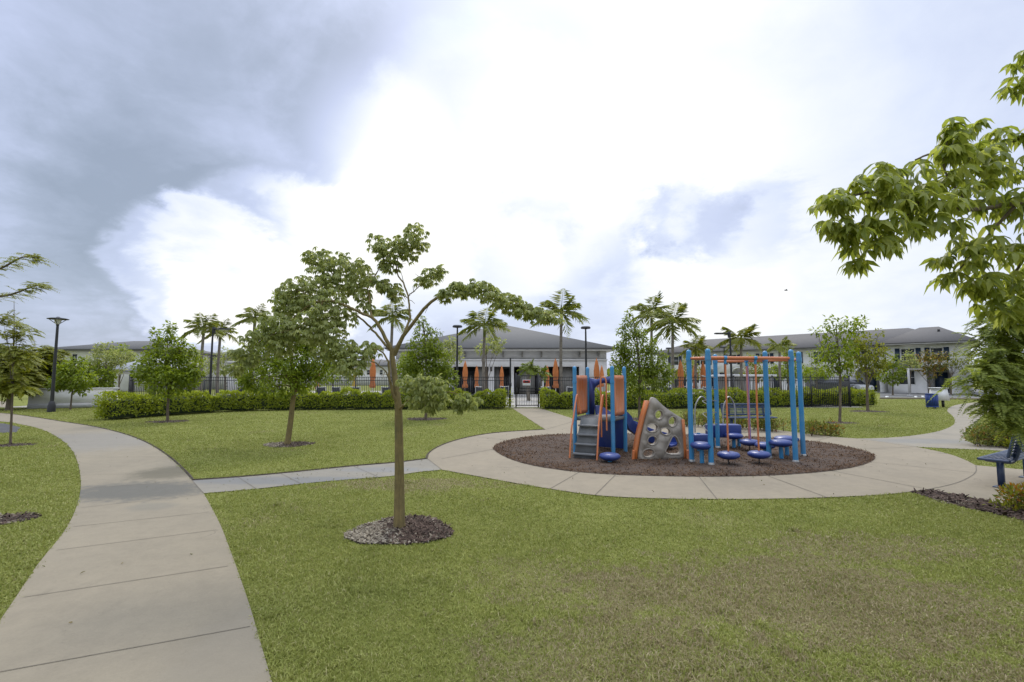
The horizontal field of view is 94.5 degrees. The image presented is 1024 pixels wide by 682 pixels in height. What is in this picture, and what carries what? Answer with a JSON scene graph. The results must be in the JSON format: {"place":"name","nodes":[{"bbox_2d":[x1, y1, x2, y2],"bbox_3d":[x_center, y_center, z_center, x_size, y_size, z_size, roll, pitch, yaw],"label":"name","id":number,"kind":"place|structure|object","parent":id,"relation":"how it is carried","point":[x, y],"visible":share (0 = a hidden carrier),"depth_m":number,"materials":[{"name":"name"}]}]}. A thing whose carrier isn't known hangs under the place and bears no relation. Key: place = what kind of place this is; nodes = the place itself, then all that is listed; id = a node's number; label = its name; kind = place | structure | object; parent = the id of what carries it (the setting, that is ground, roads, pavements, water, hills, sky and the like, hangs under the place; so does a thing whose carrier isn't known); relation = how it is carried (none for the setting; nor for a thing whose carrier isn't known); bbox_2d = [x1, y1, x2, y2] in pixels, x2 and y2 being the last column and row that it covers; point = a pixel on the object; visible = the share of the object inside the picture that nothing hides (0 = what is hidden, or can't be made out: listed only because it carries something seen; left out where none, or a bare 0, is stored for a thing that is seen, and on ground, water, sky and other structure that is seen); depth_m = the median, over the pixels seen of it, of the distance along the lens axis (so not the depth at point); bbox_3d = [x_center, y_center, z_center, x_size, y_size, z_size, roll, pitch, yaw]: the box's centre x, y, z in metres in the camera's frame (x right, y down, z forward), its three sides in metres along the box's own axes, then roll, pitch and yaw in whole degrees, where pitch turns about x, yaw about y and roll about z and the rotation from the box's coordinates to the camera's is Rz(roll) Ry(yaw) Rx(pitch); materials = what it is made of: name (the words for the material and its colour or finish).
{"place":"outdoors","nodes":[
{"label":"outdoors","id":0,"kind":"place"},
{"bbox_2d":[48,341,215,390],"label":"house","id":1,"kind":"structure","parent":0,"point":[77,351],"depth_m":60.06,"materials":[{"name":"white paint"}]},
{"bbox_2d":[0,413,271,681],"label":"sidewalk","id":2,"kind":"structure","parent":0,"point":[160,603],"depth_m":3.88,"materials":[{"name":"concrete"}]},
{"bbox_2d":[209,352,280,388],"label":"house","id":3,"kind":"structure","parent":0,"point":[221,376],"depth_m":71.82,"materials":[{"name":"white paint"}]},
{"bbox_2d":[192,459,439,492],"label":"connecting path","id":4,"kind":"structure","parent":0,"point":[257,482],"depth_m":8.34,"materials":[{"name":"grey concrete"}]},
{"bbox_2d":[0,379,1023,681],"bbox_3d":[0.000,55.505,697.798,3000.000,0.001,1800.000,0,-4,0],"label":"ground","id":5,"kind":"structure","parent":0,"point":[20,403],"depth_m":4.52,"materials":[{"name":"green plant"}]},
{"bbox_2d":[0,442,36,446],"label":"tree bed","id":6,"kind":"object","parent":5,"relation":"on","point":[13,444],"visible":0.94,"depth_m":12.24,"materials":[{"name":"soil"}]},
{"bbox_2d":[0,312,48,444],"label":"feathery tree","id":7,"kind":"object","parent":6,"relation":"on","point":[13,363],"visible":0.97,"depth_m":12.38,"materials":[{"name":"green plant"}]},
{"bbox_2d":[0,511,41,524],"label":"tree bed","id":8,"kind":"object","parent":5,"relation":"on","point":[7,517],"visible":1,"depth_m":5.87,"materials":[{"name":"brown wood"}]},
{"bbox_2d":[0,344,47,409],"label":"feathery tree","id":9,"kind":"object","parent":5,"relation":"on","point":[5,370],"visible":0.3,"depth_m":25.48,"materials":[{"name":"green plant"}]},
{"bbox_2d":[0,253,57,329],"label":"feathery tree","id":10,"kind":"object","parent":5,"relation":"on","point":[36,258],"visible":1,"depth_m":7.72,"materials":[{"name":"green plant"}]},
{"bbox_2d":[25,345,77,389],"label":"feathery tree","id":11,"kind":"object","parent":5,"relation":"on","point":[44,350],"visible":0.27,"depth_m":27.59,"materials":[{"name":"green plant"}]},
{"bbox_2d":[46,317,69,411],"bbox_3d":[-23.402,1.175,24.240,0.880,4.880,0.880,0,-4,0],"label":"lamp post","id":12,"kind":"object","parent":5,"relation":"on","point":[51,406],"visible":0.97,"depth_m":24.17,"materials":[{"name":"black metal"}]},
{"bbox_2d":[43,356,99,409],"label":"lawn tree","id":13,"kind":"object","parent":5,"relation":"on","point":[68,372],"visible":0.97,"depth_m":25.95,"materials":[{"name":"green plant"}]},
{"bbox_2d":[27,388,118,408],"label":"boundary wall","id":14,"kind":"structure","parent":5,"relation":"on","point":[62,398],"depth_m":27.16,"materials":[{"name":"white paint"}]},
{"bbox_2d":[84,341,136,387],"label":"lawn tree","id":15,"kind":"object","parent":5,"relation":"on","point":[114,361],"visible":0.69,"depth_m":30.30,"materials":[{"name":"green plant"}]},
{"bbox_2d":[101,342,138,396],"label":"background tree","id":16,"kind":"object","parent":5,"relation":"on","point":[126,361],"visible":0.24,"depth_m":43.38,"materials":[{"name":"green plant"}]},
{"bbox_2d":[145,419,188,422],"bbox_3d":[-13.736,3.187,18.859,1.588,0.108,1.287,0,-4,0],"label":"tree bed","id":17,"kind":"object","parent":5,"relation":"on","point":[163,421],"visible":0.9,"depth_m":18.69,"materials":[{"name":"soil"}]},
{"bbox_2d":[129,319,206,420],"bbox_3d":[-13.745,1.165,18.862,2.820,4.081,2.166,0,-4,0],"label":"lawn tree","id":18,"kind":"object","parent":17,"relation":"on","point":[165,374],"visible":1,"depth_m":18.79,"materials":[{"name":"green plant"}]},
{"bbox_2d":[5,413,544,479],"bbox_3d":[-15.779,2.971,15.960,32.474,0.037,9.421,-1,-5,16],"label":"lawn edge","id":19,"kind":"object","parent":5,"relation":"on","point":[190,476],"visible":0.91,"depth_m":9.60,"materials":[{"name":"plant"}]},
{"bbox_2d":[263,440,314,447],"bbox_3d":[-5.845,2.681,12.340,1.330,0.102,1.052,0,-4,0],"label":"tree bed","id":20,"kind":"object","parent":5,"relation":"on","point":[282,444],"visible":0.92,"depth_m":12.28,"materials":[{"name":"soil"}]},
{"bbox_2d":[232,285,345,443],"bbox_3d":[-5.983,0.606,12.474,3.131,4.229,1.917,0,-4,0],"label":"lawn tree","id":21,"kind":"object","parent":20,"relation":"on","point":[308,372],"visible":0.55,"depth_m":12.32,"materials":[{"name":"green plant"}]},
{"bbox_2d":[91,386,514,419],"bbox_3d":[-9.406,3.041,24.901,18.798,1.308,5.205,2,-5,-22],"label":"hedge","id":22,"kind":"object","parent":5,"relation":"on","point":[130,404],"visible":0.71,"depth_m":24.46,"materials":[{"name":"green plant"}]},
{"bbox_2d":[300,360,392,384],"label":"house","id":23,"kind":"structure","parent":5,"relation":"on","point":[380,371],"depth_m":104.71,"materials":[{"name":"white paint"}]},
{"bbox_2d":[343,514,454,544],"bbox_3d":[-1.261,2.155,5.452,1.239,0.109,1.030,0,-4,0],"label":"tree bed","id":24,"kind":"object","parent":5,"relation":"on","point":[420,528],"visible":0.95,"depth_m":5.30,"materials":[{"name":"soil"}]},
{"bbox_2d":[219,222,565,528],"bbox_3d":[-1.271,0.316,5.567,3.652,3.765,1.741,0,-4,0],"label":"sapling tree","id":25,"kind":"object","parent":24,"relation":"on","point":[426,391],"visible":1,"depth_m":5.42,"materials":[{"name":"green plant"}]},
{"bbox_2d":[407,417,447,420],"bbox_3d":[-3.595,3.272,19.938,1.752,0.112,1.402,0,-4,0],"label":"tree bed","id":26,"kind":"object","parent":5,"relation":"on","point":[421,418],"visible":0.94,"depth_m":19.96,"materials":[{"name":"soil"}]},
{"bbox_2d":[397,316,459,418],"bbox_3d":[-3.534,1.056,19.824,2.768,4.444,2.066,0,-4,0],"label":"conical tree","id":27,"kind":"object","parent":26,"relation":"on","point":[433,367],"visible":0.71,"depth_m":19.68,"materials":[{"name":"green plant"}]},
{"bbox_2d":[13,391,858,406],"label":"pool deck","id":28,"kind":"structure","parent":5,"relation":"on","point":[528,402],"depth_m":33.03,"materials":[{"name":"beige concrete"}]},
{"bbox_2d":[69,360,120,387],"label":"lawn tree","id":29,"kind":"object","parent":28,"relation":"on","point":[104,375],"visible":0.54,"depth_m":29.58,"materials":[{"name":"green plant"}]},
{"bbox_2d":[108,358,197,394],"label":"pavilion","id":30,"kind":"structure","parent":28,"relation":"on","point":[128,368],"depth_m":34.90,"materials":[{"name":"white metal"}]},
{"bbox_2d":[179,312,224,390],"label":"palm tree","id":31,"kind":"object","parent":28,"relation":"on","point":[204,324],"visible":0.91,"depth_m":30.91,"materials":[{"name":"green plant"}]},
{"bbox_2d":[196,318,238,393],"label":"palm tree","id":32,"kind":"object","parent":28,"relation":"on","point":[230,331],"visible":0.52,"depth_m":32.98,"materials":[{"name":"green plant"}]},
{"bbox_2d":[208,327,229,393],"bbox_3d":[-18.611,1.582,29.967,1.195,4.948,0.340,0,-4,0],"label":"lamp post","id":33,"kind":"object","parent":28,"relation":"on","point":[214,329],"visible":0.77,"depth_m":30.00,"materials":[{"name":"black metal"}]},
{"bbox_2d":[205,345,246,389],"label":"background tree","id":34,"kind":"object","parent":28,"relation":"on","point":[221,359],"visible":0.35,"depth_m":40.64,"materials":[{"name":"green plant"}]},
{"bbox_2d":[230,303,269,395],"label":"palm tree","id":35,"kind":"object","parent":28,"relation":"on","point":[251,318],"visible":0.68,"depth_m":29.82,"materials":[{"name":"green plant"}]},
{"bbox_2d":[128,375,509,406],"bbox_3d":[-11.581,2.988,28.180,22.930,1.870,0.085,0,-4,1],"label":"pool fence","id":36,"kind":"object","parent":28,"relation":"on","point":[337,380],"visible":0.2,"depth_m":28.17,"materials":[{"name":"black metal"}]},
{"bbox_2d":[369,359,375,391],"bbox_3d":[-9.677,2.698,32.890,0.588,3.127,0.588,0,-4,0],"label":"pool umbrella","id":37,"kind":"object","parent":28,"relation":"on","point":[372,372],"visible":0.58,"depth_m":32.81,"materials":[{"name":"orange fabric"}]},
{"bbox_2d":[367,301,412,394],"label":"palm tree","id":38,"kind":"object","parent":28,"relation":"on","point":[390,316],"visible":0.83,"depth_m":28.96,"materials":[{"name":"green plant"}]},
{"bbox_2d":[440,335,464,384],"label":"background tree","id":39,"kind":"object","parent":28,"relation":"on","point":[452,345],"visible":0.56,"depth_m":36.90,"materials":[{"name":"green plant"}]},
{"bbox_2d":[457,307,510,393],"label":"palm tree","id":40,"kind":"object","parent":28,"relation":"on","point":[491,324],"visible":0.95,"depth_m":29.43,"materials":[{"name":"green plant"}]},
{"bbox_2d":[474,335,506,393],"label":"background tree","id":41,"kind":"object","parent":28,"relation":"on","point":[496,349],"visible":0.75,"depth_m":35.94,"materials":[{"name":"green plant"}]},
{"bbox_2d":[384,326,614,395],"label":"clubhouse","id":42,"kind":"structure","parent":28,"relation":"on","point":[521,345],"depth_m":45.08,"materials":[{"name":"white paint"}]},
{"bbox_2d":[459,371,474,392],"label":"glass door","id":43,"kind":"structure","parent":42,"relation":"in","point":[472,373],"depth_m":48.16,"materials":[{"name":"black glass"}]},
{"bbox_2d":[515,373,538,406],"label":"pool gate","id":44,"kind":"structure","parent":28,"relation":"on","point":[517,382],"depth_m":27.88,"materials":[{"name":"black metal"}]},
{"bbox_2d":[517,358,538,400],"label":"palm tree","id":45,"kind":"object","parent":28,"relation":"on","point":[528,368],"visible":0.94,"depth_m":35.70,"materials":[{"name":"green plant"}]},
{"bbox_2d":[533,365,552,394],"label":"palm tree","id":46,"kind":"object","parent":28,"relation":"on","point":[541,371],"visible":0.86,"depth_m":35.76,"materials":[{"name":"green plant"}]},
{"bbox_2d":[552,358,558,389],"bbox_3d":[3.032,2.728,32.888,0.577,3.067,0.577,-2,-5,29],"label":"pool umbrella","id":47,"kind":"object","parent":28,"relation":"on","point":[555,374],"visible":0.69,"depth_m":32.81,"materials":[{"name":"orange fabric"}]},
{"bbox_2d":[530,289,590,392],"bbox_3d":[3.115,0.463,29.200,3.282,7.066,3.451,-2,-5,23],"label":"palm tree","id":48,"kind":"object","parent":28,"relation":"on","point":[567,307],"visible":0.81,"depth_m":28.91,"materials":[{"name":"green plant"}]},
{"bbox_2d":[628,290,672,387],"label":"palm tree","id":49,"kind":"object","parent":28,"relation":"on","point":[643,310],"visible":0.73,"depth_m":32.94,"materials":[{"name":"green plant"}]},
{"bbox_2d":[642,302,701,389],"bbox_3d":[10.328,0.794,30.154,3.849,6.554,3.979,0,-4,0],"label":"palm tree","id":50,"kind":"object","parent":28,"relation":"on","point":[665,320],"visible":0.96,"depth_m":29.89,"materials":[{"name":"green plant"}]},
{"bbox_2d":[539,375,850,406],"bbox_3d":[12.700,3.006,28.412,21.814,1.870,4.154,1,-5,-13],"label":"pool fence","id":51,"kind":"object","parent":28,"relation":"on","point":[845,383],"visible":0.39,"depth_m":28.02,"materials":[{"name":"black metal"}]},
{"bbox_2d":[677,335,714,393],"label":"palm tree","id":52,"kind":"object","parent":28,"relation":"on","point":[698,348],"visible":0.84,"depth_m":33.82,"materials":[{"name":"green plant"}]},
{"bbox_2d":[714,324,762,390],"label":"palm tree","id":53,"kind":"object","parent":28,"relation":"on","point":[748,332],"visible":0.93,"depth_m":32.85,"materials":[{"name":"green plant"}]},
{"bbox_2d":[711,374,776,392],"bbox_3d":[18.097,3.612,37.132,3.697,1.960,3.100,0,-4,0],"label":"pergola","id":54,"kind":"object","parent":28,"relation":"on","point":[751,376],"visible":0.27,"depth_m":36.56,"materials":[{"name":"white metal"}]},
{"bbox_2d":[739,353,771,381],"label":"background tree","id":55,"kind":"object","parent":28,"relation":"on","point":[758,368],"visible":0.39,"depth_m":43.47,"materials":[{"name":"green plant"}]},
{"bbox_2d":[763,336,796,389],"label":"palm tree","id":56,"kind":"object","parent":28,"relation":"on","point":[779,347],"visible":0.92,"depth_m":35.91,"materials":[{"name":"green plant"}]},
{"bbox_2d":[428,420,976,498],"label":"playground walk","id":57,"kind":"structure","parent":5,"relation":"on","point":[892,466],"depth_m":8.34,"materials":[{"name":"concrete"}]},
{"bbox_2d":[493,433,876,476],"bbox_3d":[3.970,2.606,11.468,8.871,0.033,6.311,0,-4,0],"label":"mulch bed","id":58,"kind":"object","parent":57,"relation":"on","point":[703,466],"visible":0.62,"depth_m":9.68,"materials":[{"name":"brown wood"}]},
{"bbox_2d":[599,452,620,461],"bbox_3d":[1.989,2.384,9.630,0.430,0.226,0.430,0,-4,0],"label":"stepping pod","id":59,"kind":"object","parent":58,"relation":"on","point":[609,456],"visible":0.97,"depth_m":9.49,"materials":[{"name":"blue plastic"}]},
{"bbox_2d":[569,366,676,459],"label":"play tower","id":60,"kind":"structure","parent":58,"relation":"on","point":[600,425],"depth_m":10.72,"materials":[{"name":"blue plastic"}]},
{"bbox_2d":[632,397,688,459],"bbox_3d":[3.124,1.880,10.093,1.235,1.357,0.211,0,-4,-3],"label":"climbing panel","id":61,"kind":"object","parent":58,"relation":"on","point":[651,407],"visible":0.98,"depth_m":10.05,"materials":[{"name":"grey plastic"}]},
{"bbox_2d":[690,441,710,462],"bbox_3d":[3.805,2.254,9.498,0.430,0.464,0.430,0,-4,0],"label":"stepping pod","id":62,"kind":"object","parent":58,"relation":"on","point":[701,446],"visible":0.92,"depth_m":9.42,"materials":[{"name":"blue plastic"}]},
{"bbox_2d":[694,396,741,450],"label":"balance wall","id":63,"kind":"structure","parent":58,"relation":"on","point":[734,428],"depth_m":11.71,"materials":[{"name":"blue plastic"}]},
{"bbox_2d":[686,349,806,464],"bbox_3d":[5.102,1.374,10.220,1.924,2.330,2.766,-3,-5,35],"label":"pod swing frame","id":64,"kind":"object","parent":58,"relation":"on","point":[758,454],"visible":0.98,"depth_m":9.74,"materials":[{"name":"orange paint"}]},
{"bbox_2d":[768,439,791,458],"bbox_3d":[5.728,2.314,10.085,0.494,0.434,0.430,0,-4,0],"label":"stepping pod","id":65,"kind":"object","parent":58,"relation":"on","point":[780,443],"visible":0.93,"depth_m":9.99,"materials":[{"name":"blue plastic"}]},
{"bbox_2d":[680,409,720,426],"bbox_3d":[6.685,2.713,16.779,1.368,0.683,1.069,-2,-5,27],"label":"flowering shrub","id":66,"kind":"object","parent":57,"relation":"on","point":[702,418],"visible":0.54,"depth_m":16.76,"materials":[{"name":"green plant"}]},
{"bbox_2d":[719,415,755,428],"bbox_3d":[7.652,2.760,16.203,1.201,0.544,1.145,0,-4,0],"label":"flowering shrub","id":67,"kind":"object","parent":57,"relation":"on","point":[740,421],"visible":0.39,"depth_m":16.04,"materials":[{"name":"green plant"}]},
{"bbox_2d":[720,403,777,430],"bbox_3d":[7.737,2.494,15.488,1.672,0.887,0.534,0,-4,0],"label":"park bench","id":68,"kind":"object","parent":57,"relation":"on","point":[731,418],"visible":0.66,"depth_m":15.63,"materials":[{"name":"blue metal"}]},
{"bbox_2d":[539,386,877,408],"bbox_3d":[11.992,3.235,27.581,21.003,1.271,2.275,1,-4,-8],"label":"hedge","id":69,"kind":"object","parent":5,"relation":"on","point":[671,398],"visible":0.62,"depth_m":27.01,"materials":[{"name":"green plant"}]},
{"bbox_2d":[750,415,790,431],"bbox_3d":[8.481,2.701,15.641,1.257,0.593,1.226,0,-4,0],"label":"flowering shrub","id":70,"kind":"object","parent":5,"relation":"on","point":[762,424],"visible":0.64,"depth_m":15.38,"materials":[{"name":"green plant"}]},
{"bbox_2d":[768,343,816,390],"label":"street tree","id":71,"kind":"object","parent":5,"relation":"on","point":[784,372],"visible":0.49,"depth_m":40.59,"materials":[{"name":"green plant"}]},
{"bbox_2d":[653,327,976,393],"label":"townhouse row","id":72,"kind":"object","parent":5,"relation":"on","point":[899,341],"visible":0.29,"depth_m":55.98,"materials":[{"name":"white paint"}]},
{"bbox_2d":[934,372,948,392],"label":"door","id":73,"kind":"structure","parent":72,"relation":"in","point":[939,381],"depth_m":51.29,"materials":[{"name":"blue paint"}]},
{"bbox_2d":[803,350,834,383],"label":"background tree","id":74,"kind":"object","parent":5,"relation":"on","point":[812,368],"visible":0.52,"depth_m":46.53,"materials":[{"name":"green plant"}]},
{"bbox_2d":[797,418,845,435],"bbox_3d":[9.312,2.597,14.431,1.275,0.612,1.122,0,-4,0],"label":"flowering shrub","id":75,"kind":"object","parent":5,"relation":"on","point":[812,426],"visible":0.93,"depth_m":14.17,"materials":[{"name":"green plant"}]},
{"bbox_2d":[813,379,855,391],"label":"parked car","id":76,"kind":"object","parent":5,"relation":"on","point":[829,383],"visible":0.29,"depth_m":55.51,"materials":[{"name":"paint"}]},
{"bbox_2d":[825,421,858,423],"bbox_3d":[12.679,3.149,18.329,1.268,0.106,0.949,0,-4,0],"label":"tree bed","id":77,"kind":"object","parent":5,"relation":"on","point":[844,422],"visible":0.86,"depth_m":18.19,"materials":[{"name":"soil"}]},
{"bbox_2d":[808,314,868,422],"bbox_3d":[12.904,1.052,18.497,2.228,4.254,1.561,2,-5,-26],"label":"sparse tree","id":78,"kind":"object","parent":77,"relation":"on","point":[849,352],"visible":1,"depth_m":18.42,"materials":[{"name":"green plant"}]},
{"bbox_2d":[848,410,888,411],"bbox_3d":[18.369,3.620,24.551,1.877,0.114,1.422,0,-4,0],"label":"tree bed","id":79,"kind":"object","parent":5,"relation":"on","point":[867,411],"visible":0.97,"depth_m":24.26,"materials":[{"name":"soil"}]},
{"bbox_2d":[841,328,893,410],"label":"lawn tree","id":80,"kind":"object","parent":79,"relation":"on","point":[874,366],"visible":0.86,"depth_m":24.57,"materials":[{"name":"green plant"}]},
{"bbox_2d":[807,50,1023,334],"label":"broadleaf tree","id":81,"kind":"object","parent":5,"relation":"on","point":[894,193],"visible":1,"depth_m":3.73,"materials":[{"name":"green plant"}]},
{"bbox_2d":[925,393,938,408],"bbox_3d":[23.776,3.397,26.812,0.590,0.845,0.590,0,-4,0],"label":"litter bin","id":82,"kind":"object","parent":5,"relation":"on","point":[933,402],"visible":0.89,"depth_m":26.63,"materials":[{"name":"blue metal"}]},
{"bbox_2d":[928,387,949,406],"bbox_3d":[25.151,3.311,27.888,0.789,1.141,0.600,0,-4,0],"label":"utility cabinet","id":83,"kind":"object","parent":5,"relation":"on","point":[943,395],"visible":0.72,"depth_m":27.65,"materials":[{"name":"white metal"}]},
{"bbox_2d":[918,491,1021,519],"bbox_3d":[6.495,2.240,6.372,0.800,0.001,1.919,1,-4,-8],"label":"soil strip","id":84,"kind":"object","parent":5,"relation":"on","point":[975,508],"visible":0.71,"depth_m":6.32,"materials":[{"name":"brown soil"}]},
{"bbox_2d":[910,487,1023,521],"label":"soil chips","id":85,"kind":"object","parent":84,"relation":"on","point":[963,498],"visible":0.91,"depth_m":6.54,"materials":[{"name":"brown wood"}]},
{"bbox_2d":[982,497,1023,510],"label":"flowering shrub","id":86,"kind":"object","parent":84,"relation":"on","point":[1018,505],"visible":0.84,"depth_m":6.23,"materials":[{"name":"green plant"}]},
{"bbox_2d":[992,481,1023,508],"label":"flowering shrub","id":87,"kind":"object","parent":84,"relation":"on","point":[1016,494],"visible":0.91,"depth_m":6.30,"materials":[{"name":"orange plant"}]},
{"bbox_2d":[927,292,1023,454],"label":"feathery tree","id":88,"kind":"object","parent":5,"relation":"on","point":[1003,354],"visible":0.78,"depth_m":5.56,"materials":[{"name":"green plant"}]},
{"bbox_2d":[929,465,1023,502],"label":"bench pad","id":89,"kind":"object","parent":5,"relation":"on","point":[980,482],"visible":0.78,"depth_m":7.79,"materials":[{"name":"concrete"}]},
{"bbox_2d":[977,434,1023,488],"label":"park bench","id":90,"kind":"object","parent":89,"relation":"on","point":[1000,459],"visible":0.88,"depth_m":7.49,"materials":[{"name":"blue metal"}]},
{"bbox_2d":[960,422,1010,446],"bbox_3d":[12.270,2.360,12.204,1.504,0.705,1.043,0,-4,0],"label":"flowering shrub","id":91,"kind":"object","parent":5,"relation":"on","point":[986,438],"visible":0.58,"depth_m":11.99,"materials":[{"name":"green plant"}]},
{"bbox_2d":[0,0,1023,375],"label":"sky","id":92,"kind":"structure","parent":0,"point":[173,160],"materials":[{"name":"white"}]},
{"bbox_2d":[513,408,571,429],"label":"gate path","id":93,"kind":"structure","parent":0,"point":[545,419],"depth_m":20.63,"materials":[{"name":"concrete"}]},
{"bbox_2d":[859,402,1007,450],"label":"side path","id":94,"kind":"structure","parent":0,"point":[949,437],"depth_m":13.53,"materials":[{"name":"concrete"}]},
{"bbox_2d":[880,388,1014,397],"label":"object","id":95,"kind":"structure","parent":0,"point":[918,395],"depth_m":45.87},
{"bbox_2d":[834,379,873,392],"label":"parked car","id":96,"kind":"object","parent":95,"relation":"on","point":[858,384],"visible":0.36,"depth_m":54.39,"materials":[{"name":"white paint"}]},
{"bbox_2d":[876,352,908,394],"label":"street tree","id":97,"kind":"object","parent":95,"relation":"on","point":[902,374],"visible":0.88,"depth_m":46.31,"materials":[{"name":"green plant"}]},
{"bbox_2d":[897,348,922,386],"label":"background tree","id":98,"kind":"object","parent":95,"relation":"on","point":[910,360],"visible":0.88,"depth_m":46.55,"materials":[{"name":"green plant"}]},
{"bbox_2d":[905,350,948,392],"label":"street tree","id":99,"kind":"object","parent":95,"relation":"on","point":[927,367],"visible":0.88,"depth_m":48.18,"materials":[{"name":"green plant"}]},
{"bbox_2d":[943,348,972,394],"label":"background tree","id":100,"kind":"object","parent":95,"relation":"on","point":[953,363],"visible":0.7,"depth_m":48.25,"materials":[{"name":"green plant"}]},
{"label":"tree bed","id":101,"kind":"structure","parent":0,"visible":0},
{"bbox_2d":[608,309,676,418],"bbox_3d":[5.412,0.953,19.791,2.920,4.644,1.871,-1,-5,14],"label":"conical tree","id":102,"kind":"object","parent":101,"relation":"on","point":[627,355],"visible":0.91,"depth_m":19.70,"materials":[{"name":"green plant"}]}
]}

